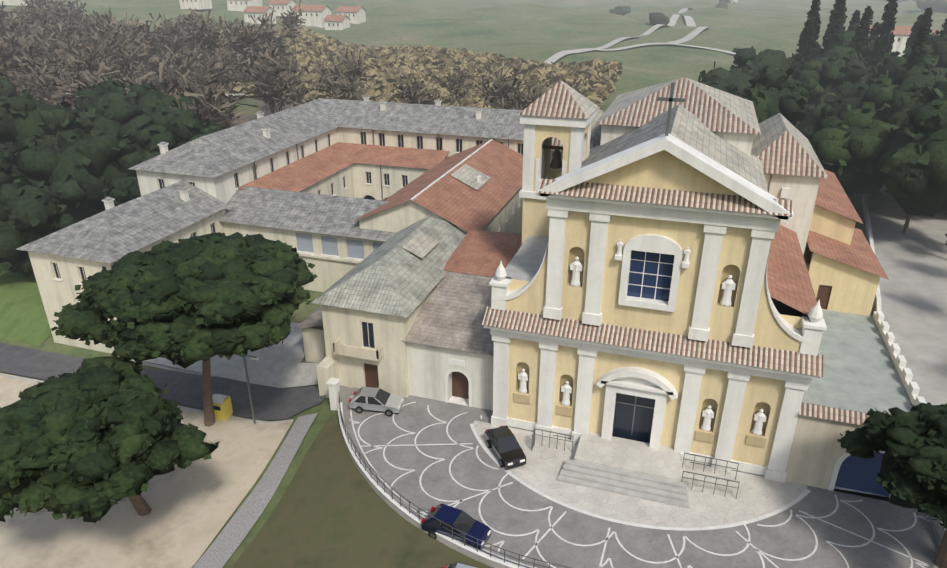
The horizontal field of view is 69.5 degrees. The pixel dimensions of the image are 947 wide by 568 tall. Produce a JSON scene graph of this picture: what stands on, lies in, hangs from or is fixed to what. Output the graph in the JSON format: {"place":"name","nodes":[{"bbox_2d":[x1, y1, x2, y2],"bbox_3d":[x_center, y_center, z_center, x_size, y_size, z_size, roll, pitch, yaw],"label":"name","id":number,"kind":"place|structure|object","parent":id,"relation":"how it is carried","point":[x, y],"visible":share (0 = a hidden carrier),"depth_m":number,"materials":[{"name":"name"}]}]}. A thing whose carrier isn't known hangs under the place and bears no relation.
{"place":"outdoors","nodes":[
{"label":"outdoors","id":0,"kind":"place"},
{"bbox_2d":[0,212,85,345],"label":"lawn","id":1,"kind":"structure","parent":0,"point":[23,317],"depth_m":69.00,"materials":[{"name":"green plant"}]},
{"bbox_2d":[21,28,304,214],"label":"forest floor","id":2,"kind":"structure","parent":0,"point":[247,117],"depth_m":158.83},
{"bbox_2d":[0,343,326,419],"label":"road","id":3,"kind":"structure","parent":0,"point":[272,403],"depth_m":58.19,"materials":[{"name":"grey asphalt"}]},
{"bbox_2d":[66,8,686,95],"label":"field path","id":4,"kind":"structure","parent":0,"point":[558,55],"depth_m":268.09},
{"bbox_2d":[0,0,946,567],"bbox_3d":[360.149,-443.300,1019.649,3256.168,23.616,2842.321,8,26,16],"label":"ground","id":5,"kind":"structure","parent":0,"point":[534,30],"depth_m":314.73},
{"bbox_2d":[0,356,219,522],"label":"pine","id":6,"kind":"object","parent":5,"relation":"on","point":[89,439],"visible":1,"depth_m":36.74,"materials":[{"name":"green plant"}]},
{"bbox_2d":[0,71,220,277],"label":"evergreen wood","id":7,"kind":"object","parent":5,"relation":"on","point":[55,160],"visible":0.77,"depth_m":84.50,"materials":[{"name":"green plant"}]},
{"bbox_2d":[17,180,238,352],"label":"building","id":8,"kind":"structure","parent":5,"relation":"on","point":[65,261],"depth_m":62.38,"materials":[{"name":"beige paint"}]},
{"bbox_2d":[0,373,292,567],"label":"gravel yard","id":9,"kind":"structure","parent":5,"relation":"on","point":[194,505],"depth_m":44.45,"materials":[{"name":"beige gravel"}]},
{"bbox_2d":[0,360,292,423],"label":"kerbs","id":10,"kind":"structure","parent":5,"relation":"on","point":[189,372],"depth_m":59.65,"materials":[{"name":"concrete"}]},
{"bbox_2d":[51,232,317,426],"bbox_3d":[-19.147,4.064,50.998,16.410,15.592,16.514,8,26,16],"label":"tree","id":11,"kind":"object","parent":5,"relation":"on","point":[188,302],"visible":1,"depth_m":44.58,"materials":[{"name":"green plant"}]},
{"bbox_2d":[212,394,232,420],"bbox_3d":[-20.098,9.766,54.422,1.200,2.100,1.200,8,26,16],"label":"clothes bin","id":12,"kind":"object","parent":5,"relation":"on","point":[222,406],"visible":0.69,"depth_m":54.04,"materials":[{"name":"yellow metal"}]},
{"bbox_2d":[145,322,318,387],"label":"forecourt","id":13,"kind":"structure","parent":5,"relation":"on","point":[279,365],"depth_m":59.90,"materials":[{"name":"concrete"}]},
{"bbox_2d":[243,355,258,425],"bbox_3d":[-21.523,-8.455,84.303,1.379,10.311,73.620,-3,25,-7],"label":"street lamp","id":14,"kind":"object","parent":5,"relation":"on","point":[255,423],"visible":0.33,"depth_m":52.20,"materials":[{"name":"silver metal"}]},
{"bbox_2d":[193,413,317,567],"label":"footpath","id":15,"kind":"structure","parent":5,"relation":"on","point":[221,549],"depth_m":45.57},
{"bbox_2d":[219,186,395,291],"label":"convent wing","id":16,"kind":"structure","parent":5,"relation":"on","point":[330,238],"depth_m":70.32,"materials":[{"name":"grey tile"}]},
{"bbox_2d":[129,95,523,203],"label":"tall convent wings","id":17,"kind":"object","parent":5,"relation":"on","point":[222,165],"visible":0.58,"depth_m":87.89},
{"bbox_2d":[326,377,340,409],"bbox_3d":[-10.628,9.552,52.716,0.800,4.850,0.800,8,26,16],"label":"gate post","id":18,"kind":"object","parent":5,"relation":"on","point":[333,386],"visible":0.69,"depth_m":51.90,"materials":[{"name":"white stone"}]},
{"bbox_2d":[237,142,449,200],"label":"convent galleries","id":19,"kind":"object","parent":5,"relation":"on","point":[371,172],"visible":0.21,"depth_m":89.00,"materials":[{"name":"red tile"}]},
{"bbox_2d":[232,416,492,567],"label":"lawn","id":20,"kind":"structure","parent":5,"relation":"on","point":[333,509],"depth_m":42.40,"materials":[{"name":"green plant"}]},
{"bbox_2d":[444,562,475,567],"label":"white car","id":21,"kind":"object","parent":20,"relation":"on","point":[456,565],"visible":1,"depth_m":36.84,"materials":[{"name":"white paint"}]},
{"bbox_2d":[294,217,465,397],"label":"house","id":22,"kind":"structure","parent":5,"relation":"on","point":[356,325],"depth_m":53.51,"materials":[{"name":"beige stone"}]},
{"bbox_2d":[145,25,623,108],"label":"bare trees","id":23,"kind":"object","parent":5,"relation":"on","point":[598,77],"visible":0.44,"depth_m":201.09,"materials":[{"name":"beige plant"}]},
{"bbox_2d":[355,138,522,233],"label":"building","id":24,"kind":"structure","parent":5,"relation":"on","point":[479,187],"depth_m":72.07,"materials":[{"name":"red tile"}]},
{"bbox_2d":[402,229,521,410],"bbox_3d":[0.698,2.828,58.083,7.700,9.600,16.100,8,26,16],"label":"chapel annex","id":25,"kind":"object","parent":5,"relation":"on","point":[450,348],"visible":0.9,"depth_m":53.15,"materials":[{"name":"white paint"}]},
{"bbox_2d":[0,0,940,55],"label":"distant houses","id":26,"kind":"structure","parent":5,"relation":"on","point":[343,18],"depth_m":329.30,"materials":[{"name":"white paint"}]},
{"bbox_2d":[0,0,946,244],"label":"bare wood","id":27,"kind":"object","parent":5,"relation":"on","point":[86,51],"visible":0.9,"depth_m":144.84,"materials":[{"name":"plant"}]},
{"bbox_2d":[338,386,938,567],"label":"piazza","id":28,"kind":"structure","parent":5,"relation":"on","point":[793,537],"depth_m":41.71,"materials":[{"name":"concrete"}]},
{"bbox_2d":[349,387,403,416],"bbox_3d":[-7.410,8.916,52.149,3.930,1.480,1.690,4,25,9],"label":"silver car","id":29,"kind":"object","parent":28,"relation":"on","point":[373,399],"visible":1,"depth_m":51.62,"materials":[{"name":"grey paint"}]},
{"bbox_2d":[339,393,571,567],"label":"railing","id":30,"kind":"object","parent":28,"relation":"on","point":[355,451],"visible":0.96,"depth_m":40.68,"materials":[{"name":"grey metal"}]},
{"bbox_2d":[421,503,490,549],"bbox_3d":[-1.024,14.332,40.316,3.930,1.500,1.690,12,27,24],"label":"blue car","id":31,"kind":"object","parent":28,"relation":"on","point":[461,520],"visible":0.81,"depth_m":39.97,"materials":[{"name":"blue paint"}]},
{"bbox_2d":[470,420,810,530],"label":"church forecourt","id":32,"kind":"structure","parent":28,"relation":"on","point":[757,499],"depth_m":43.68,"materials":[{"name":"grey stone"}]},
{"bbox_2d":[484,425,525,468],"bbox_3d":[2.182,11.162,47.205,1.690,1.520,3.728,-10,26,-20],"label":"black car","id":33,"kind":"object","parent":32,"relation":"on","point":[502,443],"visible":1,"depth_m":46.57,"materials":[{"name":"black paint"}]},
{"bbox_2d":[531,428,739,508],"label":"church steps","id":34,"kind":"structure","parent":32,"relation":"on","point":[632,468],"depth_m":45.07,"materials":[{"name":"grey stone"}]},
{"bbox_2d":[349,396,938,567],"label":"piazza lines","id":35,"kind":"object","parent":28,"relation":"on","point":[601,565],"visible":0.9,"depth_m":41.48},
{"bbox_2d":[482,82,826,482],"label":"church facade","id":36,"kind":"structure","parent":5,"relation":"on","point":[639,306],"depth_m":43.20,"materials":[{"name":"yellow paint"}]},
{"bbox_2d":[505,77,828,329],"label":"church nave","id":37,"kind":"structure","parent":5,"relation":"on","point":[775,156],"depth_m":53.50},
{"bbox_2d":[518,80,598,243],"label":"bell tower","id":38,"kind":"structure","parent":37,"relation":"on","point":[563,113],"depth_m":50.97,"materials":[{"name":"beige paint"}]},
{"bbox_2d":[609,0,946,24],"bbox_3d":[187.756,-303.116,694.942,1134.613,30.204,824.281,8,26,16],"label":"trees","id":39,"kind":"object","parent":5,"relation":"on","point":[656,18],"visible":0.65,"depth_m":439.07,"materials":[{"name":"green plant"}]},
{"bbox_2d":[698,27,946,216],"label":"trees","id":40,"kind":"object","parent":5,"relation":"on","point":[861,127],"visible":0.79,"depth_m":91.76,"materials":[{"name":"green plant"}]},
{"bbox_2d":[777,169,926,500],"bbox_3d":[29.729,0.234,57.981,8.100,14.400,38.850,8,26,16],"label":"church annex","id":41,"kind":"object","parent":5,"relation":"on","point":[865,371],"visible":0.54,"depth_m":48.83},
{"bbox_2d":[792,0,946,68],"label":"cypress trees","id":42,"kind":"object","parent":5,"relation":"on","point":[919,36],"visible":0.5,"depth_m":143.70,"materials":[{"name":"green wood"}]},
{"bbox_2d":[837,402,946,567],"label":"pine","id":43,"kind":"object","parent":5,"relation":"on","point":[912,443],"visible":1,"depth_m":35.30,"materials":[{"name":"green plant"}]},
{"bbox_2d":[862,194,945,540],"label":"avenue wall","id":44,"kind":"structure","parent":5,"relation":"on","point":[938,526],"depth_m":80.97,"materials":[{"name":"concrete"}]},
{"bbox_2d":[593,43,735,54],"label":"road","id":45,"kind":"structure","parent":0,"point":[637,45],"depth_m":263.19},
{"bbox_2d":[666,0,737,43],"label":"road","id":46,"kind":"structure","parent":0,"point":[689,20],"depth_m":296.11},
{"bbox_2d":[867,200,946,545],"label":"paved road","id":47,"kind":"structure","parent":0,"point":[912,260],"depth_m":72.23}
]}

